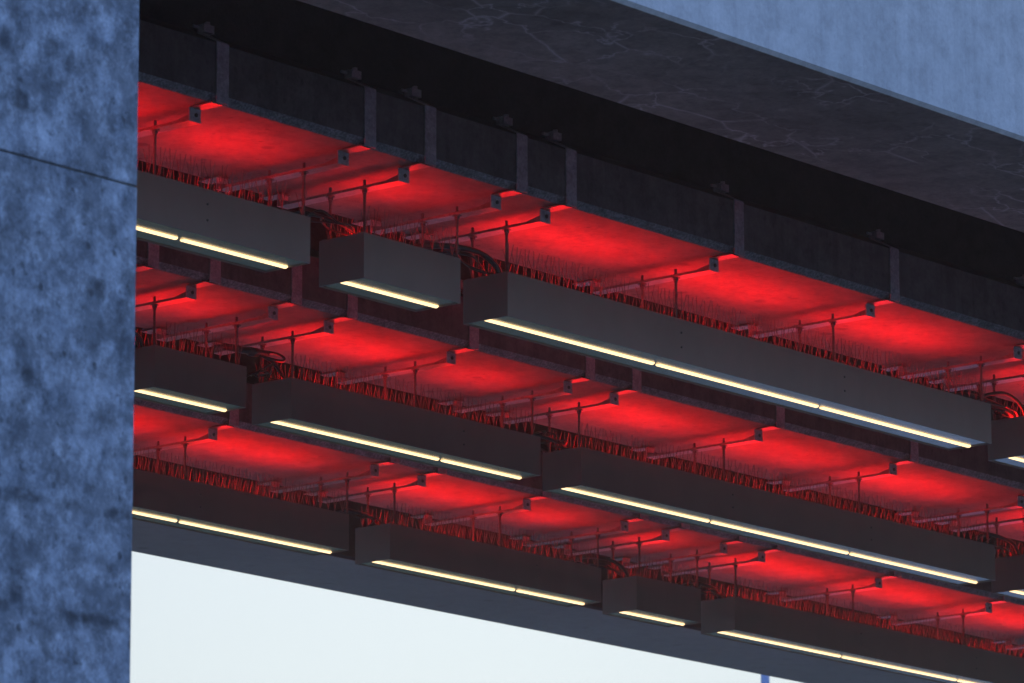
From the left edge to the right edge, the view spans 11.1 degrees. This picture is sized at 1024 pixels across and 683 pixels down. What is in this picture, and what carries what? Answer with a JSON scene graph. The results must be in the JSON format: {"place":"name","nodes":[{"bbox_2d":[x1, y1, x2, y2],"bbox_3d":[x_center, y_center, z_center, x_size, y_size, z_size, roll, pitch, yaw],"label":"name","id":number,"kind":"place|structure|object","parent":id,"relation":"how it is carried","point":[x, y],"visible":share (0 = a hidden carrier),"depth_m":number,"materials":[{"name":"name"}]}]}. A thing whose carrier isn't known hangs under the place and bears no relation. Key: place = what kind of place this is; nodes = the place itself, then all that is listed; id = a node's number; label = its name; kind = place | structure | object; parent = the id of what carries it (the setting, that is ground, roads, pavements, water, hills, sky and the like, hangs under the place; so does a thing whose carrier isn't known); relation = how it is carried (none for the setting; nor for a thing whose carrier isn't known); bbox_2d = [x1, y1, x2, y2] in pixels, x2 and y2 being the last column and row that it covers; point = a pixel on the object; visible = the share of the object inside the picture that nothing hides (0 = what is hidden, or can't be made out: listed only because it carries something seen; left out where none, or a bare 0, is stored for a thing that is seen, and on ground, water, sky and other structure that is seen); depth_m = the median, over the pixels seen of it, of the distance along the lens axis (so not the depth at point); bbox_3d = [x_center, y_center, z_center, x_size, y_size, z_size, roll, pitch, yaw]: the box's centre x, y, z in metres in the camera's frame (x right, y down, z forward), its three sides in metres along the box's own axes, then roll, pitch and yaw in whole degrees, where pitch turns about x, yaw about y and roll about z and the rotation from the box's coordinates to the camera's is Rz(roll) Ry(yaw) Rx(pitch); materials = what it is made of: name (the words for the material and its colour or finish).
{"place":"outdoors","nodes":[
{"label":"outdoors","id":0,"kind":"place"},
{"bbox_2d":[130,551,801,682],"label":"sky","id":1,"kind":"structure","parent":0,"point":[191,622],"materials":[{"name":"white"}]},
{"label":"plaza","id":2,"kind":"structure","parent":0,"visible":0},
{"bbox_2d":[761,675,769,682],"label":"blue mast","id":3,"kind":"object","parent":2,"relation":"on","point":[765,679],"depth_m":66.85,"materials":[{"name":"metal"}]},
{"bbox_3d":[5.124,-0.365,39.761,13.400,0.247,58.000,-10,-16,39],"label":"bridge deck","id":4,"kind":"object","parent":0,"visible":0},
{"bbox_2d":[132,455,1023,682],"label":"edge beam","id":5,"kind":"structure","parent":4,"relation":"attached to","point":[342,571],"depth_m":41.30,"materials":[{"name":"concrete"}]},
{"bbox_2d":[133,327,1023,644],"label":"bridge girder","id":6,"kind":"object","parent":4,"relation":"attached to","point":[249,449],"visible":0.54,"depth_m":37.68,"materials":[{"name":"metal"}]},
{"bbox_2d":[133,409,238,478],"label":"hanger bracket","id":7,"kind":"object","parent":6,"relation":"attached to","point":[211,436],"visible":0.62,"depth_m":34.62,"materials":[{"name":"grey metal"}]},
{"bbox_2d":[132,447,348,555],"bbox_3d":[-2.220,0.985,34.720,0.380,0.428,3.077,-10,-16,39],"label":"light box","id":8,"kind":"object","parent":7,"relation":"hanging from","point":[188,504],"visible":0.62,"depth_m":34.99,"materials":[{"name":"grey paint"}]},
{"bbox_2d":[257,457,399,513],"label":"hanger bracket","id":9,"kind":"object","parent":6,"relation":"attached to","point":[373,471],"visible":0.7,"depth_m":35.91,"materials":[{"name":"grey metal"}]},
{"bbox_2d":[304,468,446,525],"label":"hanger bracket","id":10,"kind":"object","parent":6,"relation":"attached to","point":[420,482],"visible":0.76,"depth_m":36.26,"materials":[{"name":"grey metal"}]},
{"bbox_2d":[410,448,550,545],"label":"hanger bracket","id":11,"kind":"object","parent":6,"relation":"attached to","point":[525,505],"visible":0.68,"depth_m":37.08,"materials":[{"name":"grey metal"}]},
{"bbox_2d":[355,502,600,606],"bbox_3d":[-0.220,1.504,37.055,0.380,0.427,2.307,-10,-16,39],"label":"light box","id":12,"kind":"object","parent":11,"relation":"hanging from","point":[412,551],"visible":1,"depth_m":36.84,"materials":[{"name":"grey paint"}]},
{"bbox_2d":[334,508,384,526],"bbox_3d":[-1.091,1.200,36.072,0.176,0.096,0.540,-10,-16,39],"label":"power cable","id":13,"kind":"object","parent":12,"relation":"attached to","point":[363,514],"visible":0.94,"depth_m":36.09,"materials":[{"name":"black rubber"}]},
{"bbox_2d":[564,555,629,578],"bbox_3d":[0.589,1.615,38.022,0.166,0.138,0.707,-10,-16,39],"label":"power cable","id":14,"kind":"object","parent":12,"relation":"attached to","point":[622,567],"visible":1,"depth_m":38.09,"materials":[{"name":"black rubber"}]},
{"bbox_2d":[509,514,648,566],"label":"hanger bracket","id":15,"kind":"object","parent":6,"relation":"attached to","point":[622,527],"visible":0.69,"depth_m":37.95,"materials":[{"name":"grey metal"}]},
{"bbox_2d":[550,523,689,578],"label":"hanger bracket","id":16,"kind":"object","parent":6,"relation":"attached to","point":[664,536],"visible":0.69,"depth_m":38.28,"materials":[{"name":"grey metal"}]},
{"bbox_2d":[603,555,700,626],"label":"light box","id":17,"kind":"object","parent":16,"relation":"hanging from","point":[662,603],"visible":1,"depth_m":38.33,"materials":[{"name":"grey paint"}]},
{"bbox_2d":[677,580,726,598],"bbox_3d":[1.372,1.836,38.946,0.162,0.100,0.568,-10,-16,39],"label":"power cable","id":18,"kind":"object","parent":17,"relation":"attached to","point":[714,590],"visible":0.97,"depth_m":38.99,"materials":[{"name":"black rubber"}]},
{"bbox_2d":[610,536,746,587],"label":"hanger bracket","id":19,"kind":"object","parent":6,"relation":"attached to","point":[722,550],"visible":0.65,"depth_m":38.81,"materials":[{"name":"grey metal"}]},
{"bbox_2d":[647,545,784,599],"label":"hanger bracket","id":20,"kind":"object","parent":6,"relation":"attached to","point":[760,558],"visible":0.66,"depth_m":39.16,"materials":[{"name":"grey metal"}]},
{"bbox_2d":[766,519,901,621],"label":"hanger bracket","id":21,"kind":"object","parent":6,"relation":"attached to","point":[877,584],"visible":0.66,"depth_m":40.26,"materials":[{"name":"grey metal"}]},
{"bbox_2d":[701,579,1023,682],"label":"light box","id":22,"kind":"object","parent":21,"relation":"hanging from","point":[776,627],"visible":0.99,"depth_m":40.20,"materials":[{"name":"grey paint"}]},
{"bbox_2d":[877,549,1010,644],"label":"hanger bracket","id":23,"kind":"object","parent":6,"relation":"attached to","point":[987,609],"visible":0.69,"depth_m":41.35,"materials":[{"name":"grey metal"}]},
{"bbox_2d":[992,640,1023,649],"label":"hanger bracket","id":24,"kind":"object","parent":6,"relation":"attached to","point":[1009,642],"visible":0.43,"depth_m":42.96,"materials":[{"name":"grey metal"}]},
{"bbox_2d":[135,160,1023,541],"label":"bridge girder","id":25,"kind":"object","parent":4,"relation":"attached to","point":[661,412],"depth_m":33.52,"materials":[{"name":"metal"}]},
{"bbox_2d":[136,242,158,271],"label":"hanger bracket","id":26,"kind":"object","parent":25,"relation":"attached to","point":[153,255],"depth_m":30.11,"materials":[{"name":"grey metal"}]},
{"bbox_2d":[135,259,220,344],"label":"hanger bracket","id":27,"kind":"object","parent":25,"relation":"attached to","point":[189,294],"visible":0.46,"depth_m":30.55,"materials":[{"name":"grey metal"}]},
{"bbox_2d":[134,322,246,414],"bbox_3d":[-1.951,0.147,30.977,0.381,0.427,0.786,-10,-16,39],"label":"light box","id":28,"kind":"object","parent":27,"relation":"hanging from","point":[183,379],"visible":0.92,"depth_m":30.85,"materials":[{"name":"grey paint"}]},
{"bbox_2d":[135,331,144,347],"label":"power cable","id":29,"kind":"object","parent":28,"relation":"attached to","point":[139,338],"visible":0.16,"depth_m":30.67,"materials":[{"name":"black rubber"}]},
{"bbox_2d":[140,265,301,363],"bbox_3d":[-1.746,-0.193,31.401,1.220,0.805,0.146,-10,-16,39],"label":"hanger bracket","id":30,"kind":"object","parent":25,"relation":"attached to","point":[271,314],"visible":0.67,"depth_m":31.18,"materials":[{"name":"grey metal"}]},
{"bbox_2d":[198,294,357,382],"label":"hanger bracket","id":31,"kind":"object","parent":25,"relation":"attached to","point":[327,328],"visible":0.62,"depth_m":31.54,"materials":[{"name":"grey metal"}]},
{"bbox_2d":[320,280,478,406],"bbox_3d":[-0.707,0.076,32.614,1.220,0.805,0.146,-10,-16,39],"label":"hanger bracket","id":32,"kind":"object","parent":25,"relation":"attached to","point":[449,359],"visible":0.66,"depth_m":32.41,"materials":[{"name":"grey metal"}]},
{"bbox_2d":[437,356,594,434],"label":"hanger bracket","id":33,"kind":"object","parent":25,"relation":"attached to","point":[566,389],"visible":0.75,"depth_m":33.26,"materials":[{"name":"grey metal"}]},
{"bbox_2d":[252,352,540,481],"bbox_3d":[-0.694,0.473,32.444,0.380,0.427,2.342,-10,-16,39],"label":"light box","id":34,"kind":"object","parent":33,"relation":"hanging from","point":[326,413],"visible":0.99,"depth_m":32.23,"materials":[{"name":"grey paint"}]},
{"bbox_2d":[210,343,285,380],"bbox_3d":[-1.589,0.124,31.434,0.174,0.167,0.662,-10,-16,39],"label":"power cable","id":35,"kind":"object","parent":34,"relation":"attached to","point":[254,352],"visible":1,"depth_m":31.46,"materials":[{"name":"black rubber"}]},
{"bbox_2d":[526,431,569,450],"bbox_3d":[0.184,0.625,33.510,0.170,0.098,0.510,-10,-16,39],"label":"power cable","id":36,"kind":"object","parent":34,"relation":"attached to","point":[556,442],"visible":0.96,"depth_m":33.54,"materials":[{"name":"black rubber"}]},
{"bbox_2d":[486,368,641,451],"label":"hanger bracket","id":37,"kind":"object","parent":25,"relation":"attached to","point":[612,400],"visible":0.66,"depth_m":33.61,"materials":[{"name":"grey metal"}]},
{"bbox_2d":[543,424,995,585],"bbox_3d":[1.798,1.119,35.353,0.380,0.428,4.611,-10,-16,39],"label":"light box","id":38,"kind":"object","parent":37,"relation":"hanging from","point":[581,472],"visible":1,"depth_m":35.04,"materials":[{"name":"grey paint"}]},
{"bbox_2d":[973,532,1019,556],"bbox_3d":[3.395,1.439,37.249,0.183,0.122,0.585,-10,-16,39],"label":"power cable","id":39,"kind":"object","parent":38,"relation":"attached to","point":[1013,544],"visible":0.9,"depth_m":37.27,"materials":[{"name":"black rubber"}]},
{"bbox_2d":[630,406,784,480],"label":"hanger bracket","id":40,"kind":"object","parent":25,"relation":"attached to","point":[757,437],"visible":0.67,"depth_m":34.75,"materials":[{"name":"grey metal"}]},
{"bbox_2d":[767,441,918,512],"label":"hanger bracket","id":41,"kind":"object","parent":25,"relation":"attached to","point":[892,469],"visible":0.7,"depth_m":35.88,"materials":[{"name":"grey metal"}]},
{"bbox_2d":[897,494,1023,543],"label":"hanger bracket","id":42,"kind":"object","parent":25,"relation":"attached to","point":[1019,503],"visible":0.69,"depth_m":37.09,"materials":[{"name":"grey metal"}]},
{"bbox_2d":[934,517,1023,557],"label":"hanger bracket","id":43,"kind":"object","parent":25,"relation":"attached to","point":[996,524],"visible":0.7,"depth_m":37.56,"materials":[{"name":"grey metal"}]},
{"bbox_2d":[137,0,1023,404],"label":"bridge girder","id":44,"kind":"object","parent":4,"relation":"attached to","point":[651,204],"depth_m":29.40,"materials":[{"name":"metal"}]},
{"bbox_2d":[137,22,228,174],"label":"hanger bracket","id":45,"kind":"object","parent":44,"relation":"attached to","point":[193,116],"visible":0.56,"depth_m":26.69,"materials":[{"name":"grey metal"}]},
{"bbox_2d":[198,67,375,215],"bbox_3d":[-1.200,-0.990,27.846,1.177,0.805,0.146,-10,-16,39],"label":"hanger bracket","id":46,"kind":"object","parent":44,"relation":"attached to","point":[341,159],"visible":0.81,"depth_m":27.60,"materials":[{"name":"grey metal"}]},
{"bbox_2d":[262,86,435,238],"bbox_3d":[-0.890,-0.909,28.207,1.177,0.805,0.146,-10,-16,39],"label":"hanger bracket","id":47,"kind":"object","parent":44,"relation":"attached to","point":[402,176],"visible":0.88,"depth_m":27.98,"materials":[{"name":"grey metal"}]},
{"bbox_2d":[319,203,460,311],"bbox_3d":[-0.656,-0.453,28.306,0.380,0.428,0.791,-10,-16,39],"label":"light box","id":48,"kind":"object","parent":47,"relation":"hanging from","point":[380,269],"visible":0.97,"depth_m":28.13,"materials":[{"name":"grey paint"}]},
{"bbox_2d":[292,210,356,235],"bbox_3d":[-1.008,-0.627,27.923,0.188,0.101,0.644,-10,-16,39],"label":"power cable","id":49,"kind":"object","parent":48,"relation":"attached to","point":[332,220],"visible":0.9,"depth_m":27.92,"materials":[{"name":"black rubber"}]},
{"bbox_2d":[414,242,501,275],"bbox_3d":[-0.327,-0.464,28.708,0.740,0.142,0.164,12,-17,-43],"label":"power cable","id":50,"kind":"object","parent":48,"relation":"attached to","point":[490,260],"visible":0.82,"depth_m":28.77,"materials":[{"name":"black rubber"}]},
{"bbox_2d":[352,114,527,257],"bbox_3d":[-0.403,-0.783,28.776,1.177,0.805,0.146,-10,-16,39],"label":"hanger bracket","id":51,"kind":"object","parent":44,"relation":"attached to","point":[493,204],"visible":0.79,"depth_m":28.52,"materials":[{"name":"grey metal"}]},
{"bbox_2d":[404,129,576,277],"bbox_3d":[-0.133,-0.713,29.091,1.177,0.805,0.146,-10,-16,39],"label":"hanger bracket","id":52,"kind":"object","parent":44,"relation":"attached to","point":[555,137],"visible":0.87,"depth_m":28.84,"materials":[{"name":"grey metal"}]},
{"bbox_2d":[463,243,991,449],"bbox_3d":[1.336,0.063,30.631,0.381,0.427,4.623,-10,-16,39],"label":"light box","id":53,"kind":"object","parent":52,"relation":"hanging from","point":[523,307],"visible":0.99,"depth_m":30.30,"materials":[{"name":"grey paint"}]},
{"bbox_2d":[572,181,743,317],"bbox_3d":[0.834,-0.463,30.219,1.177,0.805,0.146,-10,-16,39],"label":"hanger bracket","id":54,"kind":"object","parent":44,"relation":"attached to","point":[712,266],"visible":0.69,"depth_m":29.97,"materials":[{"name":"grey metal"}]},
{"bbox_2d":[731,229,899,360],"bbox_3d":[1.802,-0.212,31.349,1.177,0.805,0.146,-10,-16,39],"label":"hanger bracket","id":55,"kind":"object","parent":44,"relation":"attached to","point":[877,235],"visible":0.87,"depth_m":31.11,"materials":[{"name":"grey metal"}]},
{"bbox_2d":[880,274,1023,401],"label":"hanger bracket","id":56,"kind":"object","parent":44,"relation":"attached to","point":[1015,354],"visible":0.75,"depth_m":32.32,"materials":[{"name":"grey metal"}]},
{"bbox_2d":[927,374,1023,419],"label":"hanger bracket","id":57,"kind":"object","parent":44,"relation":"attached to","point":[993,382],"visible":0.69,"depth_m":32.85,"materials":[{"name":"grey metal"}]},
{"bbox_2d":[988,398,1023,469],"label":"light box","id":58,"kind":"object","parent":57,"relation":"hanging from","point":[1006,447],"visible":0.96,"depth_m":32.68,"materials":[{"name":"grey paint"}]},
{"bbox_2d":[953,384,1023,417],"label":"power cable","id":59,"kind":"object","parent":58,"relation":"attached to","point":[1005,411],"visible":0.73,"depth_m":32.63,"materials":[{"name":"black rubber"}]},
{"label":"hanger bracket","id":60,"kind":"object","parent":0,"visible":0},
{"bbox_2d":[135,144,309,272],"bbox_3d":[-1.923,-0.781,26.826,0.380,0.427,2.309,-10,-16,39],"label":"light box","id":61,"kind":"object","parent":60,"relation":"hanging from","point":[180,215],"visible":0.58,"depth_m":27.12,"materials":[{"name":"grey paint"}]},
{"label":"hanger bracket","id":62,"kind":"object","parent":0,"visible":0},
{"bbox_2d":[991,535,1023,600],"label":"light box","id":63,"kind":"object","parent":62,"relation":"hanging from","point":[1009,576],"visible":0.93,"depth_m":37.39,"materials":[{"name":"grey paint"}]},
{"label":"ground","id":64,"kind":"structure","parent":0,"visible":0},
{"bbox_2d":[0,0,138,682],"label":"concrete pier","id":65,"kind":"structure","parent":64,"relation":"on","point":[68,129],"depth_m":20.27,"materials":[{"name":"blue concrete"}]},
{"bbox_3d":[-7.405,-1.360,24.309,13.200,0.695,2.052,-10,-16,39],"label":"pier cap","id":66,"kind":"object","parent":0,"visible":0},
{"bbox_2d":[298,0,1023,231],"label":"edge beam","id":67,"kind":"structure","parent":66,"relation":"on","point":[923,100],"depth_m":26.54,"materials":[{"name":"concrete"}]}
]}

